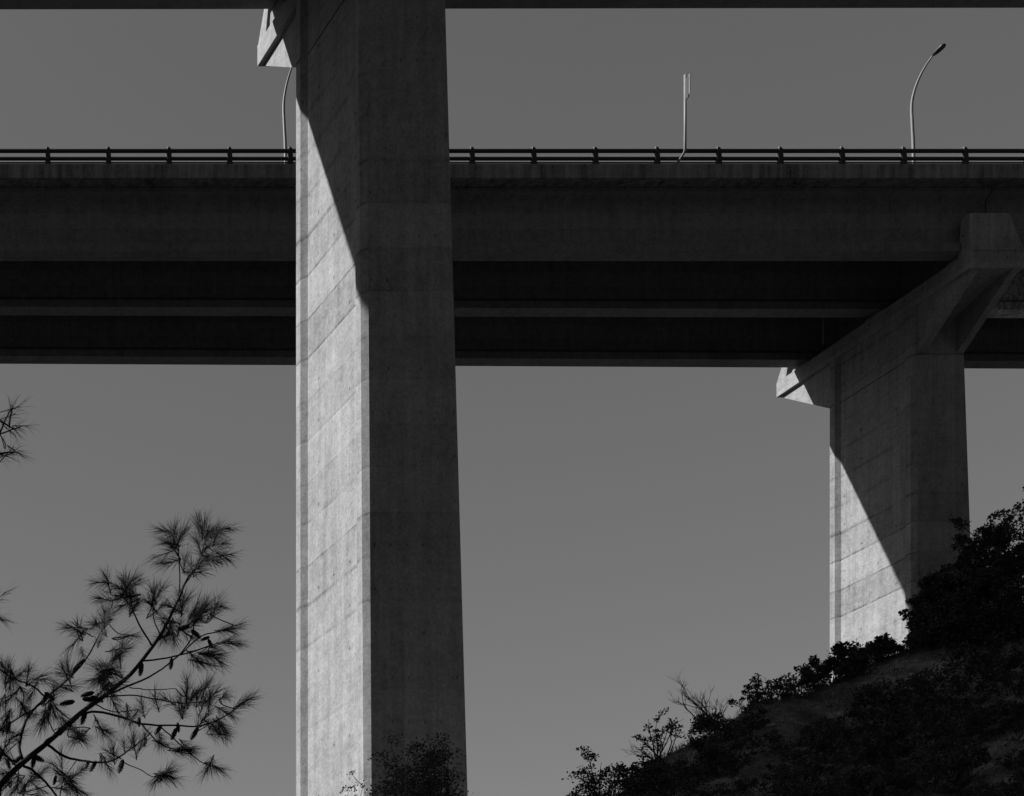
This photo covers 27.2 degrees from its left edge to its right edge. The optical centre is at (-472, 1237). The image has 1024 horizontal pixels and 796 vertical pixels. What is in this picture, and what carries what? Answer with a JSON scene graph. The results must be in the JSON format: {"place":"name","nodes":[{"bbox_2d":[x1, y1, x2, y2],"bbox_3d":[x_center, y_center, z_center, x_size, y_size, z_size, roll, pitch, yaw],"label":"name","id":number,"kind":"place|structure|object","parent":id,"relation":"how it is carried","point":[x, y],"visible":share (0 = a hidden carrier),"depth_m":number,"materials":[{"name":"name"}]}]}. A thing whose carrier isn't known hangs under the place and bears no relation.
{"place":"outdoors","nodes":[
{"label":"outdoors","id":0,"kind":"place"},
{"bbox_2d":[0,8,1023,795],"label":"sky","id":1,"kind":"structure","parent":0,"point":[624,531],"materials":[{"name":"grey"}]},
{"bbox_2d":[619,625,1023,795],"bbox_3d":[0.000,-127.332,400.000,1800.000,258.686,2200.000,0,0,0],"label":"ground","id":2,"kind":"structure","parent":0,"point":[760,759],"depth_m":32.22,"materials":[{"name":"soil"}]},
{"bbox_2d":[0,395,260,795],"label":"pine tree","id":3,"kind":"object","parent":2,"relation":"on","point":[106,671],"visible":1,"depth_m":6.99,"materials":[{"name":"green plant"}]},
{"bbox_2d":[257,0,467,795],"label":"bridge pier","id":4,"kind":"structure","parent":2,"relation":"on","point":[379,638],"depth_m":41.62,"materials":[{"name":"concrete"}]},
{"bbox_2d":[0,0,1023,8],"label":"viaduct deck","id":5,"kind":"structure","parent":4,"relation":"on","point":[248,4],"depth_m":46.73,"materials":[{"name":"concrete"}]},
{"bbox_2d":[340,770,385,795],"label":"sapling","id":6,"kind":"object","parent":2,"relation":"on","point":[350,787],"visible":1,"depth_m":32.90,"materials":[{"name":"black plant"}]},
{"bbox_2d":[363,728,472,795],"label":"young tree","id":7,"kind":"object","parent":2,"relation":"on","point":[432,762],"visible":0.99,"depth_m":33.74,"materials":[{"name":"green plant"}]},
{"bbox_2d":[561,745,633,795],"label":"shrub","id":8,"kind":"object","parent":2,"relation":"on","point":[591,779],"visible":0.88,"depth_m":32.82,"materials":[{"name":"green plant"}]},
{"bbox_2d":[566,786,633,795],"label":"scrub bush","id":9,"kind":"object","parent":2,"relation":"on","point":[607,793],"visible":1,"depth_m":31.39,"materials":[{"name":"black plant"}]},
{"bbox_2d":[612,756,646,782],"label":"shrub","id":10,"kind":"object","parent":2,"relation":"on","point":[632,767],"visible":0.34,"depth_m":32.93,"materials":[{"name":"black plant"}]},
{"bbox_2d":[623,741,653,758],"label":"bare shrub","id":11,"kind":"object","parent":2,"relation":"on","point":[644,753],"visible":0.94,"depth_m":33.44,"materials":[{"name":"black plant"}]},
{"bbox_2d":[617,754,689,795],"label":"scrub bush","id":12,"kind":"object","parent":2,"relation":"on","point":[645,780],"visible":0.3,"depth_m":31.86,"materials":[{"name":"black plant"}]},
{"bbox_2d":[632,707,690,761],"bbox_3d":[24.719,-10.937,33.548,1.076,1.348,0.793,0,0,0],"label":"shrub","id":13,"kind":"object","parent":2,"relation":"on","point":[667,727],"visible":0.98,"depth_m":33.52,"materials":[{"name":"black plant"}]},
{"bbox_2d":[620,753,714,795],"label":"scrub bush","id":14,"kind":"object","parent":2,"relation":"on","point":[655,768],"visible":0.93,"depth_m":30.54,"materials":[{"name":"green plant"}]},
{"bbox_2d":[668,673,732,729],"bbox_3d":[25.901,-11.861,33.847,1.269,1.470,0.909,0,0,-9],"label":"bare shrub","id":15,"kind":"object","parent":2,"relation":"on","point":[697,705],"visible":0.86,"depth_m":33.95,"materials":[{"name":"black plant"}]},
{"bbox_2d":[680,746,752,784],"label":"scrub bush","id":16,"kind":"object","parent":2,"relation":"on","point":[712,752],"visible":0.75,"depth_m":30.82,"materials":[{"name":"black plant"}]},
{"bbox_2d":[697,712,737,736],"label":"shrub","id":17,"kind":"object","parent":2,"relation":"on","point":[731,721],"visible":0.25,"depth_m":33.75,"materials":[{"name":"black plant"}]},
{"bbox_2d":[708,703,726,724],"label":"bare shrub","id":18,"kind":"object","parent":2,"relation":"on","point":[719,711],"visible":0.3,"depth_m":34.15,"materials":[{"name":"black plant"}]},
{"bbox_2d":[683,698,771,743],"bbox_3d":[25.404,-10.847,32.639,1.489,0.945,1.570,0,0,13],"label":"scrub bush","id":19,"kind":"object","parent":2,"relation":"on","point":[708,721],"visible":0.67,"depth_m":32.44,"materials":[{"name":"black plant"}]},
{"bbox_2d":[697,773,759,795],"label":"scrub bush","id":20,"kind":"object","parent":2,"relation":"on","point":[741,785],"visible":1,"depth_m":29.29,"materials":[{"name":"black plant"}]},
{"bbox_2d":[686,718,788,767],"bbox_3d":[24.736,-10.007,31.483,1.648,0.898,1.612,0,0,-41],"label":"scrub bush","id":21,"kind":"object","parent":2,"relation":"on","point":[737,745],"visible":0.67,"depth_m":31.24,"materials":[{"name":"black plant"}]},
{"bbox_2d":[728,686,774,710],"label":"shrub","id":22,"kind":"object","parent":2,"relation":"on","point":[733,701],"visible":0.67,"depth_m":34.12,"materials":[{"name":"black plant"}]},
{"bbox_2d":[743,673,804,703],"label":"shrub","id":23,"kind":"object","parent":2,"relation":"on","point":[778,685],"visible":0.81,"depth_m":34.21,"materials":[{"name":"black plant"}]},
{"bbox_2d":[768,662,830,699],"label":"shrub","id":24,"kind":"object","parent":2,"relation":"on","point":[808,678],"visible":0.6,"depth_m":34.60,"materials":[{"name":"black plant"}]},
{"bbox_2d":[786,718,840,748],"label":"scrub bush","id":25,"kind":"object","parent":2,"relation":"on","point":[807,726],"visible":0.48,"depth_m":31.12,"materials":[{"name":"black plant"}]},
{"bbox_2d":[801,714,862,742],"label":"scrub bush","id":26,"kind":"object","parent":2,"relation":"on","point":[830,721],"visible":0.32,"depth_m":31.66,"materials":[{"name":"black plant"}]},
{"bbox_2d":[798,641,876,690],"bbox_3d":[29.601,-12.874,34.805,1.444,0.998,1.206,0,0,33],"label":"shrub","id":27,"kind":"object","parent":2,"relation":"on","point":[840,667],"visible":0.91,"depth_m":34.58,"materials":[{"name":"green plant"}]},
{"bbox_2d":[830,632,914,665],"bbox_3d":[30.698,-13.373,35.106,1.568,0.845,1.305,0,0,0],"label":"shrub","id":28,"kind":"object","parent":2,"relation":"on","point":[881,646],"visible":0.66,"depth_m":34.84,"materials":[{"name":"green plant"}]},
{"bbox_2d":[845,663,950,717],"bbox_3d":[28.894,-11.420,32.513,1.680,1.067,1.772,0,0,20],"label":"scrub bush","id":29,"kind":"object","parent":2,"relation":"on","point":[876,690],"visible":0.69,"depth_m":32.23,"materials":[{"name":"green plant"}]},
{"bbox_2d":[776,213,1023,681],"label":"bridge pier","id":30,"kind":"structure","parent":2,"relation":"on","point":[886,386],"depth_m":62.97,"materials":[{"name":"concrete"}]},
{"bbox_2d":[0,164,1023,368],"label":"viaduct deck","id":31,"kind":"structure","parent":30,"relation":"on","point":[669,265],"depth_m":60.70,"materials":[{"name":"concrete"}]},
{"bbox_2d":[282,67,292,161],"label":"street lamp","id":32,"kind":"object","parent":31,"relation":"on","point":[284,122],"visible":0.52,"depth_m":68.50,"materials":[{"name":"metal"}]},
{"bbox_2d":[0,146,1023,163],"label":"bridge railing","id":33,"kind":"object","parent":31,"relation":"on","point":[779,158],"visible":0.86,"depth_m":59.72,"materials":[{"name":"metal"}]},
{"bbox_2d":[676,74,689,163],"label":"sign post","id":34,"kind":"object","parent":31,"relation":"on","point":[686,87],"visible":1,"depth_m":59.15,"materials":[{"name":"metal"}]},
{"bbox_2d":[910,43,945,161],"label":"street lamp","id":35,"kind":"object","parent":31,"relation":"on","point":[940,48],"visible":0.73,"depth_m":68.49,"materials":[{"name":"metal"}]},
{"bbox_2d":[886,655,983,705],"bbox_3d":[30.038,-11.752,32.856,1.612,1.023,1.699,0,0,33],"label":"scrub bush","id":36,"kind":"object","parent":2,"relation":"on","point":[960,686],"visible":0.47,"depth_m":32.46,"materials":[{"name":"black plant"}]},
{"bbox_2d":[898,585,977,648],"bbox_3d":[32.246,-14.160,35.110,1.410,1.646,1.446,0,0,0],"label":"evergreen oak","id":37,"kind":"object","parent":2,"relation":"on","point":[917,600],"visible":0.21,"depth_m":35.13,"materials":[{"name":"black plant"}]},
{"bbox_2d":[905,574,1023,653],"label":"evergreen oak","id":38,"kind":"object","parent":2,"relation":"on","point":[938,626],"visible":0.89,"depth_m":33.75,"materials":[{"name":"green plant"}]},
{"bbox_2d":[915,560,1020,625],"bbox_3d":[32.584,-14.460,35.000,1.761,1.925,1.779,0,0,0],"label":"evergreen oak","id":39,"kind":"object","parent":2,"relation":"on","point":[948,583],"visible":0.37,"depth_m":34.77,"materials":[{"name":"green plant"}]},
{"bbox_2d":[930,633,1023,686],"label":"scrub bush","id":40,"kind":"object","parent":2,"relation":"on","point":[981,658],"visible":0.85,"depth_m":32.47,"materials":[{"name":"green plant"}]},
{"bbox_2d":[938,509,1023,610],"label":"evergreen oak","id":41,"kind":"object","parent":2,"relation":"on","point":[986,543],"visible":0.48,"depth_m":35.39,"materials":[{"name":"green plant"}]},
{"bbox_2d":[962,667,1023,699],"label":"scrub bush","id":42,"kind":"object","parent":2,"relation":"on","point":[1006,678],"visible":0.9,"depth_m":31.77,"materials":[{"name":"black plant"}]},
{"bbox_2d":[968,772,1023,795],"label":"scrub bush","id":43,"kind":"object","parent":2,"relation":"on","point":[1018,786],"visible":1,"depth_m":26.09,"materials":[{"name":"black plant"}]},
{"bbox_2d":[974,487,1023,604],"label":"evergreen oak","id":44,"kind":"object","parent":2,"relation":"on","point":[1017,547],"visible":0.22,"depth_m":35.78,"materials":[{"name":"black plant"}]},
{"bbox_2d":[992,744,1023,770],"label":"scrub bush","id":45,"kind":"object","parent":2,"relation":"on","point":[1019,755],"visible":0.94,"depth_m":27.73,"materials":[{"name":"black plant"}]},
{"bbox_2d":[1004,722,1023,746],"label":"scrub bush","id":46,"kind":"object","parent":2,"relation":"on","point":[1020,726],"visible":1,"depth_m":28.58,"materials":[{"name":"black plant"}]},
{"bbox_2d":[1008,765,1023,784],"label":"scrub bush","id":47,"kind":"object","parent":2,"relation":"on","point":[1020,772],"visible":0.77,"depth_m":26.95,"materials":[{"name":"black plant"}]},
{"bbox_2d":[645,642,1023,795],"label":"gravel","id":48,"kind":"structure","parent":0,"point":[864,767],"depth_m":32.68,"materials":[{"name":"black gravel"}]}
]}

